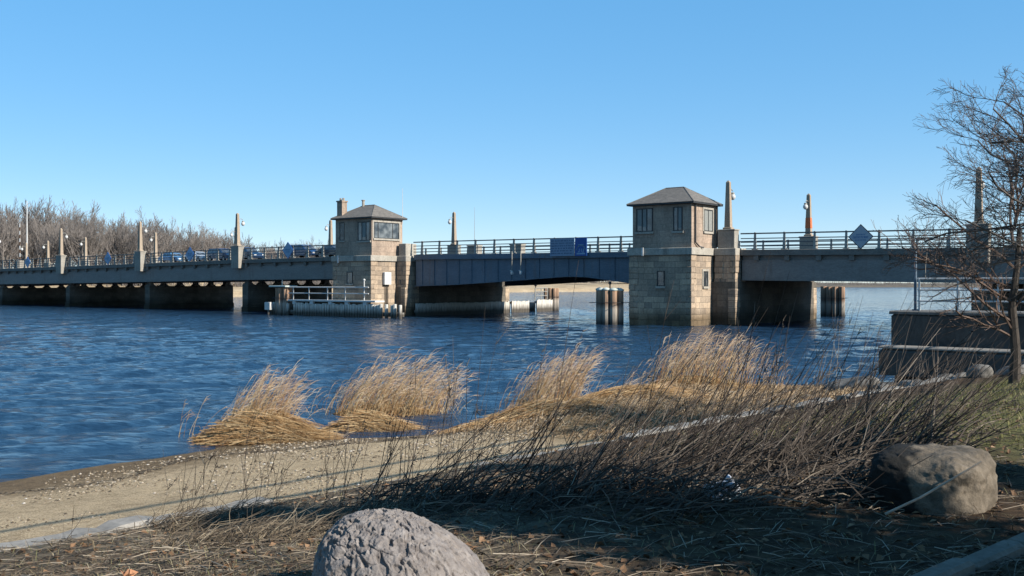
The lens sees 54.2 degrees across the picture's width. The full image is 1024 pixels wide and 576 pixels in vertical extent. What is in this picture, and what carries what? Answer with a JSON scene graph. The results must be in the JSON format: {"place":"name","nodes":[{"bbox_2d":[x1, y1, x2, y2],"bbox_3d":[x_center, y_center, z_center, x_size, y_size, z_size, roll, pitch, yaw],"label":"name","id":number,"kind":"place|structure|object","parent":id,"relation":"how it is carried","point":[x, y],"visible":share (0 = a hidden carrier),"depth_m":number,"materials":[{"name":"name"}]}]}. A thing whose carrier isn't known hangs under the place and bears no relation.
{"place":"outdoors","nodes":[
{"label":"outdoors","id":0,"kind":"place"},
{"bbox_2d":[7,281,628,296],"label":"marsh","id":1,"kind":"structure","parent":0,"point":[565,287],"depth_m":404.21,"materials":[{"name":"beige plant"}]},
{"bbox_2d":[0,208,29,266],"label":"bare tree","id":2,"kind":"object","parent":1,"relation":"on","point":[2,254],"visible":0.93,"depth_m":253.02,"materials":[{"name":"brown plant"}]},
{"bbox_2d":[0,197,46,259],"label":"bare tree","id":3,"kind":"object","parent":1,"relation":"on","point":[35,207],"visible":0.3,"depth_m":270.49,"materials":[{"name":"brown plant"}]},
{"bbox_2d":[2,220,67,266],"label":"bare tree","id":4,"kind":"object","parent":1,"relation":"on","point":[40,247],"visible":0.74,"depth_m":253.16,"materials":[{"name":"brown plant"}]},
{"bbox_2d":[17,196,83,264],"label":"bare tree","id":5,"kind":"object","parent":1,"relation":"on","point":[42,217],"visible":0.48,"depth_m":272.46,"materials":[{"name":"brown plant"}]},
{"bbox_2d":[33,222,79,265],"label":"bare tree","id":6,"kind":"object","parent":1,"relation":"on","point":[57,250],"visible":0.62,"depth_m":254.85,"materials":[{"name":"brown plant"}]},
{"bbox_2d":[51,211,101,264],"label":"bare tree","id":7,"kind":"object","parent":1,"relation":"on","point":[70,249],"visible":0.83,"depth_m":253.05,"materials":[{"name":"brown plant"}]},
{"bbox_2d":[64,208,109,284],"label":"bare tree","id":8,"kind":"object","parent":1,"relation":"on","point":[89,242],"visible":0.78,"depth_m":255.10,"materials":[{"name":"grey plant"}]},
{"bbox_2d":[94,219,137,261],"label":"bare tree","id":9,"kind":"object","parent":1,"relation":"on","point":[124,239],"visible":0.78,"depth_m":259.24,"materials":[{"name":"grey plant"}]},
{"bbox_2d":[108,218,151,285],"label":"bare tree","id":10,"kind":"object","parent":1,"relation":"on","point":[132,240],"visible":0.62,"depth_m":260.98,"materials":[{"name":"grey plant"}]},
{"bbox_2d":[132,214,176,259],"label":"bare tree","id":11,"kind":"object","parent":1,"relation":"on","point":[145,242],"visible":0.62,"depth_m":269.57,"materials":[{"name":"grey plant"}]},
{"bbox_2d":[21,280,332,286],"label":"undergrowth","id":12,"kind":"object","parent":1,"relation":"on","point":[272,282],"visible":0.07,"depth_m":268.43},
{"bbox_2d":[185,222,224,260],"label":"bare tree","id":13,"kind":"object","parent":1,"relation":"on","point":[198,245],"visible":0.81,"depth_m":284.04,"materials":[{"name":"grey plant"}]},
{"bbox_2d":[0,287,980,481],"bbox_3d":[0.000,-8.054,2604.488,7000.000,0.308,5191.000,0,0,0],"label":"water","id":14,"kind":"structure","parent":0,"point":[85,386],"depth_m":44.50,"materials":[{"name":"blue liquid"}]},
{"bbox_2d":[275,287,292,315],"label":"pile cluster","id":15,"kind":"object","parent":14,"relation":"in","point":[282,295],"visible":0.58,"depth_m":104.63,"materials":[{"name":"brown wood"}]},
{"bbox_2d":[306,346,478,416],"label":"reed clump","id":16,"kind":"object","parent":14,"relation":"in","point":[385,407],"visible":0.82,"depth_m":25.40,"materials":[{"name":"plant"}]},
{"bbox_2d":[529,299,552,311],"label":"timber fender","id":17,"kind":"object","parent":14,"relation":"in","point":[543,305],"visible":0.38,"depth_m":118.25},
{"bbox_2d":[589,281,628,324],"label":"pile cluster","id":18,"kind":"object","parent":14,"relation":"in","point":[609,302],"visible":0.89,"depth_m":80.24,"materials":[{"name":"wood"}]},
{"bbox_2d":[820,286,844,316],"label":"pile cluster","id":19,"kind":"object","parent":14,"relation":"in","point":[832,299],"visible":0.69,"depth_m":99.79,"materials":[{"name":"brown wood"}]},
{"bbox_2d":[0,372,1023,575],"bbox_3d":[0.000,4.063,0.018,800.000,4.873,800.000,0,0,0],"label":"ground","id":20,"kind":"structure","parent":0,"point":[128,500],"depth_m":9.26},
{"bbox_2d":[0,284,79,304],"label":"bridge pier","id":21,"kind":"structure","parent":20,"relation":"on","point":[15,294],"depth_m":159.77,"materials":[{"name":"concrete"}]},
{"bbox_2d":[0,267,141,283],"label":"bridge span","id":22,"kind":"object","parent":21,"relation":"on","point":[41,275],"visible":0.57,"depth_m":149.62,"materials":[{"name":"concrete"}]},
{"bbox_2d":[55,228,67,273],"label":"lamp pylon","id":23,"kind":"object","parent":22,"relation":"on","point":[60,260],"visible":1,"depth_m":143.16,"materials":[{"name":"concrete"}]},
{"bbox_2d":[65,283,146,306],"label":"bridge pier","id":24,"kind":"structure","parent":20,"relation":"on","point":[100,294],"depth_m":147.59,"materials":[{"name":"concrete"}]},
{"bbox_2d":[63,264,207,282],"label":"bridge span","id":25,"kind":"object","parent":24,"relation":"on","point":[120,273],"visible":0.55,"depth_m":137.53,"materials":[{"name":"concrete"}]},
{"bbox_2d":[66,254,133,265],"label":"bridge railing","id":26,"kind":"object","parent":25,"relation":"on","point":[96,263],"visible":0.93,"depth_m":138.06,"materials":[{"name":"metal"}]},
{"bbox_2d":[134,221,146,270],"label":"lamp pylon","id":27,"kind":"object","parent":25,"relation":"on","point":[139,257],"visible":1,"depth_m":130.69,"materials":[{"name":"concrete"}]},
{"bbox_2d":[144,282,233,308],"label":"bridge pier","id":28,"kind":"structure","parent":20,"relation":"on","point":[163,295],"depth_m":135.41,"materials":[{"name":"concrete"}]},
{"bbox_2d":[142,260,320,281],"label":"bridge span","id":29,"kind":"object","parent":28,"relation":"on","point":[209,271],"visible":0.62,"depth_m":124.88,"materials":[{"name":"concrete"}]},
{"bbox_2d":[146,249,230,262],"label":"bridge railing","id":30,"kind":"object","parent":29,"relation":"on","point":[161,260],"visible":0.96,"depth_m":124.92,"materials":[{"name":"metal"}]},
{"bbox_2d":[230,213,244,267],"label":"lamp pylon","id":31,"kind":"object","parent":29,"relation":"on","point":[237,252],"visible":1,"depth_m":117.99,"materials":[{"name":"concrete"}]},
{"bbox_2d":[145,493,258,532],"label":"weed clump","id":32,"kind":"object","parent":20,"relation":"on","point":[177,517],"visible":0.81,"depth_m":9.58,"materials":[{"name":"brown plant"}]},
{"bbox_2d":[134,491,361,553],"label":"weed clump","id":33,"kind":"object","parent":20,"relation":"on","point":[220,536],"visible":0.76,"depth_m":7.89,"materials":[{"name":"brown plant"}]},
{"bbox_2d":[0,424,499,495],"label":"wrack line","id":34,"kind":"object","parent":20,"relation":"on","point":[140,472],"visible":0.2,"depth_m":17.91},
{"bbox_2d":[199,477,311,522],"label":"weed clump","id":35,"kind":"object","parent":20,"relation":"on","point":[256,510],"visible":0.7,"depth_m":9.93,"materials":[{"name":"brown plant"}]},
{"bbox_2d":[189,357,345,447],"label":"reed clump","id":36,"kind":"object","parent":20,"relation":"on","point":[273,422],"visible":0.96,"depth_m":20.81,"materials":[{"name":"plant"}]},
{"bbox_2d":[241,280,331,311],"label":"bridge pier","id":37,"kind":"structure","parent":20,"relation":"on","point":[258,295],"depth_m":120.68,"materials":[{"name":"concrete"}]},
{"bbox_2d":[240,257,332,279],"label":"bridge span","id":38,"kind":"object","parent":37,"relation":"on","point":[313,268],"visible":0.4,"depth_m":113.26,"materials":[{"name":"concrete"}]},
{"bbox_2d":[244,244,335,258],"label":"bridge railing","id":39,"kind":"object","parent":38,"relation":"on","point":[307,252],"visible":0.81,"depth_m":112.54,"materials":[{"name":"metal"}]},
{"bbox_2d":[225,486,427,535],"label":"weed clump","id":40,"kind":"object","parent":20,"relation":"on","point":[342,512],"visible":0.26,"depth_m":8.66,"materials":[{"name":"brown plant"}]},
{"bbox_2d":[271,299,403,318],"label":"timber fender","id":41,"kind":"object","parent":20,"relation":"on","point":[347,309],"visible":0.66,"depth_m":99.09,"materials":[{"name":"white paint"}]},
{"bbox_2d":[334,395,381,508],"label":"weed clump","id":42,"kind":"object","parent":20,"relation":"on","point":[355,457],"visible":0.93,"depth_m":9.84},
{"bbox_2d":[321,409,424,433],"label":"reed clump","id":43,"kind":"object","parent":20,"relation":"on","point":[378,422],"visible":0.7,"depth_m":22.39,"materials":[{"name":"plant"}]},
{"bbox_2d":[330,188,418,316],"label":"bridge tower","id":44,"kind":"structure","parent":20,"relation":"on","point":[374,252],"depth_m":100.39,"materials":[{"name":"stone"}]},
{"bbox_2d":[356,221,370,242],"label":"window","id":45,"kind":"structure","parent":44,"relation":"in","point":[363,227],"depth_m":99.22,"materials":[{"name":"grey glass"}]},
{"bbox_2d":[372,220,399,240],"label":"window","id":46,"kind":"structure","parent":44,"relation":"in","point":[381,230],"depth_m":100.07,"materials":[{"name":"white glass"}]},
{"bbox_2d":[373,379,425,499],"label":"weed clump","id":47,"kind":"object","parent":20,"relation":"on","point":[377,484],"visible":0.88,"depth_m":9.52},
{"bbox_2d":[311,508,489,575],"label":"rock","id":48,"kind":"object","parent":20,"relation":"on","point":[384,542],"visible":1,"depth_m":5.40,"materials":[{"name":"stone"}]},
{"bbox_2d":[0,387,802,529],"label":"beach gravel","id":49,"kind":"structure","parent":20,"relation":"on","point":[287,450],"depth_m":17.13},
{"bbox_2d":[396,366,437,500],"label":"weed clump","id":50,"kind":"object","parent":20,"relation":"on","point":[410,460],"visible":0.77,"depth_m":9.58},
{"bbox_2d":[370,473,484,513],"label":"weed clump","id":51,"kind":"object","parent":20,"relation":"on","point":[405,503],"visible":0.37,"depth_m":8.76,"materials":[{"name":"brown plant"}]},
{"bbox_2d":[338,377,529,511],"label":"weed clump","id":52,"kind":"object","parent":20,"relation":"on","point":[419,484],"visible":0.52,"depth_m":9.18,"materials":[{"name":"plant"}]},
{"bbox_2d":[395,282,509,315],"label":"bascule pier","id":53,"kind":"structure","parent":20,"relation":"on","point":[483,292],"depth_m":106.36,"materials":[{"name":"concrete"}]},
{"bbox_2d":[433,354,480,492],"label":"weed clump","id":54,"kind":"object","parent":20,"relation":"on","point":[453,404],"visible":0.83,"depth_m":9.48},
{"bbox_2d":[414,301,508,315],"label":"timber fender","id":55,"kind":"object","parent":20,"relation":"on","point":[432,309],"visible":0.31,"depth_m":106.31,"materials":[{"name":"wood"}]},
{"bbox_2d":[0,381,938,551],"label":"bulkhead cap","id":56,"kind":"object","parent":20,"relation":"on","point":[125,522],"visible":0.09,"depth_m":9.78,"materials":[{"name":"concrete"}]},
{"bbox_2d":[437,310,519,492],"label":"weed clump","id":57,"kind":"object","parent":20,"relation":"on","point":[475,406],"visible":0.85,"depth_m":9.45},
{"bbox_2d":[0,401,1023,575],"bbox_3d":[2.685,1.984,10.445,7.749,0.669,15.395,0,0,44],"label":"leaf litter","id":58,"kind":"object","parent":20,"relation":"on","point":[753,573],"visible":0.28,"depth_m":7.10,"materials":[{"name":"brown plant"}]},
{"bbox_2d":[0,382,1023,575],"bbox_3d":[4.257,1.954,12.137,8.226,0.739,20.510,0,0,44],"label":"dead grass","id":59,"kind":"structure","parent":20,"relation":"on","point":[298,543],"depth_m":7.29,"materials":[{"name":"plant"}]},
{"bbox_2d":[440,387,619,433],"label":"reed clump","id":60,"kind":"object","parent":20,"relation":"on","point":[526,409],"visible":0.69,"depth_m":21.57,"materials":[{"name":"plant"}]},
{"bbox_2d":[505,341,608,410],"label":"reed clump","id":61,"kind":"object","parent":20,"relation":"on","point":[544,389],"visible":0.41,"depth_m":24.25,"materials":[{"name":"plant"}]},
{"bbox_2d":[395,347,723,518],"bbox_3d":[0.449,1.242,8.754,2.578,1.442,2.006,0,0,-33],"label":"weed clump","id":62,"kind":"object","parent":20,"relation":"on","point":[467,498],"visible":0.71,"depth_m":8.54,"materials":[{"name":"plant"}]},
{"bbox_2d":[531,406,611,500],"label":"weed clump","id":63,"kind":"object","parent":20,"relation":"on","point":[542,472],"visible":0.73,"depth_m":8.41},
{"bbox_2d":[509,261,657,485],"bbox_3d":[0.745,0.896,10.286,1.678,2.376,1.094,0,0,0],"label":"weed clump","id":64,"kind":"object","parent":20,"relation":"on","point":[560,400],"visible":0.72,"depth_m":10.46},
{"bbox_2d":[580,375,710,399],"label":"reed clump","id":65,"kind":"object","parent":20,"relation":"on","point":[609,392],"visible":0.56,"depth_m":24.95,"materials":[{"name":"plant"}]},
{"bbox_2d":[505,412,806,528],"bbox_3d":[1.135,1.378,7.933,2.424,0.903,1.735,0,0,0],"label":"weed clump","id":66,"kind":"object","parent":20,"relation":"on","point":[674,492],"visible":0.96,"depth_m":7.82,"materials":[{"name":"plant"}]},
{"bbox_2d":[420,380,896,440],"bbox_3d":[5.269,2.762,25.144,8.200,0.824,15.471,0,0,44],"label":"trampled straw","id":67,"kind":"object","parent":20,"relation":"on","point":[623,401],"visible":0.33,"depth_m":21.86,"materials":[{"name":"plant"}]},
{"bbox_2d":[517,321,846,495],"bbox_3d":[1.472,1.095,9.106,2.424,1.631,2.488,0,0,-36],"label":"weed clump","id":68,"kind":"object","parent":20,"relation":"on","point":[661,457],"visible":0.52,"depth_m":9.02,"materials":[{"name":"plant"}]},
{"bbox_2d":[626,187,745,325],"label":"bridge tower","id":69,"kind":"structure","parent":20,"relation":"on","point":[675,235],"depth_m":78.59,"materials":[{"name":"stone"}]},
{"bbox_2d":[414,252,629,285],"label":"bascule span","id":70,"kind":"object","parent":69,"relation":"attached to","point":[462,269],"visible":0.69,"depth_m":93.87,"materials":[{"name":"blue metal"}]},
{"bbox_2d":[413,236,632,254],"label":"bridge railing","id":71,"kind":"object","parent":70,"relation":"on","point":[494,247],"visible":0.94,"depth_m":93.43,"materials":[{"name":"metal"}]},
{"bbox_2d":[550,238,573,255],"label":"notice board","id":72,"kind":"object","parent":71,"relation":"attached to","point":[561,246],"visible":1,"depth_m":89.12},
{"bbox_2d":[460,240,798,253],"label":"bridge railing","id":73,"kind":"object","parent":70,"relation":"on","point":[609,250],"visible":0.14,"depth_m":102.88,"materials":[{"name":"metal"}]},
{"bbox_2d":[635,208,653,233],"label":"window","id":74,"kind":"structure","parent":69,"relation":"in","point":[644,217],"depth_m":79.51,"materials":[{"name":"grey glass"}]},
{"bbox_2d":[672,206,683,232],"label":"window","id":75,"kind":"structure","parent":69,"relation":"in","point":[677,211],"depth_m":77.65,"materials":[{"name":"grey glass"}]},
{"bbox_2d":[703,207,713,233],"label":"window","id":76,"kind":"structure","parent":69,"relation":"in","point":[708,213],"depth_m":79.09,"materials":[{"name":"white glass"}]},
{"bbox_2d":[717,180,739,247],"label":"lamp pylon","id":77,"kind":"object","parent":69,"relation":"on","point":[728,235],"visible":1,"depth_m":79.22,"materials":[{"name":"concrete"}]},
{"bbox_2d":[627,327,781,390],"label":"reed clump","id":78,"kind":"object","parent":20,"relation":"on","point":[697,377],"visible":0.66,"depth_m":27.23,"materials":[{"name":"plant"}]},
{"bbox_2d":[631,252,800,458],"bbox_3d":[2.253,0.814,10.630,2.014,2.381,0.941,0,0,-17],"label":"weed clump","id":79,"kind":"object","parent":20,"relation":"on","point":[775,353],"visible":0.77,"depth_m":10.53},
{"bbox_2d":[551,326,883,473],"bbox_3d":[2.276,1.268,10.703,3.432,1.698,2.309,0,0,43],"label":"weed clump","id":80,"kind":"object","parent":20,"relation":"on","point":[643,447],"visible":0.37,"depth_m":10.94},
{"bbox_2d":[711,280,816,325],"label":"bascule pier","id":81,"kind":"structure","parent":20,"relation":"on","point":[725,296],"depth_m":82.28,"materials":[{"name":"concrete"}]},
{"bbox_2d":[634,306,896,492],"bbox_3d":[2.397,0.999,9.461,2.653,1.668,2.395,0,0,0],"label":"weed clump","id":82,"kind":"object","parent":20,"relation":"on","point":[737,450],"visible":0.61,"depth_m":9.30,"materials":[{"name":"plant"}]},
{"bbox_2d":[671,351,884,444],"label":"weed clump","id":83,"kind":"object","parent":20,"relation":"on","point":[777,404],"visible":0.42,"depth_m":14.29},
{"bbox_2d":[774,356,823,491],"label":"weed clump","id":84,"kind":"object","parent":20,"relation":"on","point":[789,438],"visible":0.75,"depth_m":8.70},
{"bbox_2d":[683,339,958,451],"bbox_3d":[3.607,1.290,11.452,3.085,1.383,2.069,0,0,0],"label":"weed clump","id":85,"kind":"object","parent":20,"relation":"on","point":[831,427],"visible":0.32,"depth_m":11.36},
{"bbox_2d":[728,404,934,519],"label":"weed clump","id":86,"kind":"object","parent":20,"relation":"on","point":[821,482],"visible":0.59,"depth_m":8.15,"materials":[{"name":"plant"}]},
{"bbox_2d":[824,376,879,390],"bbox_3d":[9.228,2.727,27.198,1.541,0.586,0.775,-12,2,26],"label":"rubble stone","id":87,"kind":"object","parent":20,"relation":"on","point":[843,382],"visible":0.26,"depth_m":26.97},
{"bbox_2d":[738,318,1022,478],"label":"weed clump","id":88,"kind":"object","parent":20,"relation":"on","point":[862,446],"visible":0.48,"depth_m":9.49,"materials":[{"name":"plant"}]},
{"bbox_2d":[812,248,963,436],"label":"weed clump","id":89,"kind":"object","parent":20,"relation":"on","point":[876,358],"visible":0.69,"depth_m":12.08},
{"bbox_2d":[807,313,1023,470],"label":"weed clump","id":90,"kind":"object","parent":20,"relation":"on","point":[939,438],"visible":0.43,"depth_m":10.24,"materials":[{"name":"plant"}]},
{"bbox_2d":[810,329,1023,445],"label":"weed clump","id":91,"kind":"object","parent":20,"relation":"on","point":[939,407],"visible":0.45,"depth_m":11.95,"materials":[{"name":"plant"}]},
{"bbox_2d":[867,443,997,516],"bbox_3d":[3.358,1.582,7.972,0.886,0.633,0.927,4,5,42],"label":"boulder","id":92,"kind":"object","parent":20,"relation":"on","point":[969,490],"visible":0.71,"depth_m":7.67,"materials":[{"name":"stone"}]},
{"bbox_2d":[843,332,1023,423],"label":"weed clump","id":93,"kind":"object","parent":20,"relation":"on","point":[990,406],"visible":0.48,"depth_m":13.88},
{"bbox_2d":[885,461,981,514],"bbox_3d":[3.137,1.496,7.456,0.677,0.445,0.030,0,0,17],"label":"stick","id":94,"kind":"object","parent":20,"relation":"on","point":[925,494],"visible":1,"depth_m":7.45,"materials":[{"name":"brown wood"}]},
{"bbox_2d":[911,558,975,575],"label":"kerb stone","id":95,"kind":"object","parent":20,"relation":"on","point":[956,567],"visible":1,"depth_m":5.98,"materials":[{"name":"concrete"}]},
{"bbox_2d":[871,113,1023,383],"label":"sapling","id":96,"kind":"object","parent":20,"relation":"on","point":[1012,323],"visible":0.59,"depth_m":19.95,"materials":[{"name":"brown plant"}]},
{"bbox_2d":[878,309,1023,382],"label":"seawall","id":97,"kind":"object","parent":20,"relation":"on","point":[921,321],"visible":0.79,"depth_m":27.74,"materials":[{"name":"concrete"}]},
{"bbox_2d":[917,278,1023,310],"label":"pipe railing","id":98,"kind":"object","parent":97,"relation":"on","point":[957,290],"visible":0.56,"depth_m":28.28,"materials":[{"name":"metal"}]},
{"bbox_2d":[880,63,1023,319],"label":"bare tree","id":99,"kind":"object","parent":20,"relation":"on","point":[1014,244],"visible":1,"depth_m":16.79,"materials":[{"name":"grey plant"}]},
{"bbox_2d":[963,540,1023,571],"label":"kerb stone","id":100,"kind":"object","parent":20,"relation":"on","point":[982,559],"visible":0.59,"depth_m":6.38,"materials":[{"name":"concrete"}]},
{"bbox_2d":[971,283,1023,310],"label":"bridge pier","id":101,"kind":"structure","parent":20,"relation":"on","point":[987,296],"depth_m":68.75,"materials":[{"name":"concrete"}]},
{"bbox_2d":[741,248,979,282],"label":"bridge span","id":102,"kind":"object","parent":101,"relation":"on","point":[856,265],"visible":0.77,"depth_m":74.37,"materials":[{"name":"concrete"}]},
{"bbox_2d":[799,194,818,248],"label":"lamp pylon","id":103,"kind":"object","parent":102,"relation":"on","point":[808,218],"visible":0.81,"depth_m":90.68,"materials":[{"name":"concrete"}]},
{"bbox_2d":[740,229,964,249],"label":"bridge railing","id":104,"kind":"object","parent":102,"relation":"on","point":[814,241],"visible":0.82,"depth_m":74.59,"materials":[{"name":"metal"}]},
{"bbox_2d":[849,224,873,248],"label":"diamond sign","id":105,"kind":"object","parent":104,"relation":"attached to","point":[860,236],"visible":1,"depth_m":72.80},
{"bbox_2d":[965,167,991,262],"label":"lamp pylon","id":106,"kind":"object","parent":102,"relation":"on","point":[977,203],"visible":0.41,"depth_m":67.83,"materials":[{"name":"concrete"}]},
{"bbox_2d":[0,0,1023,282],"label":"sky","id":107,"kind":"structure","parent":0,"point":[544,118],"materials":[{"name":"blue"}]},
{"bbox_2d":[726,377,1023,446],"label":"lawn grass","id":108,"kind":"structure","parent":0,"point":[988,385],"depth_m":14.77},
{"bbox_2d":[816,283,980,286],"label":"bank","id":109,"kind":"structure","parent":0,"point":[881,285],"depth_m":901.92,"materials":[{"name":"beige soil"}]},
{"bbox_3d":[57.835,3.206,56.919,1.660,6.092,13.350,0,0,38],"label":"bridge pier","id":110,"kind":"object","parent":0,"visible":0},
{"bbox_2d":[980,248,1023,283],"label":"bridge span","id":111,"kind":"object","parent":110,"relation":"on","point":[1005,265],"visible":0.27,"depth_m":67.36,"materials":[{"name":"concrete"}]},
{"bbox_2d":[818,236,1023,248],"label":"bridge railing","id":112,"kind":"object","parent":111,"relation":"on","point":[886,246],"visible":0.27,"depth_m":86.52,"materials":[{"name":"metal"}]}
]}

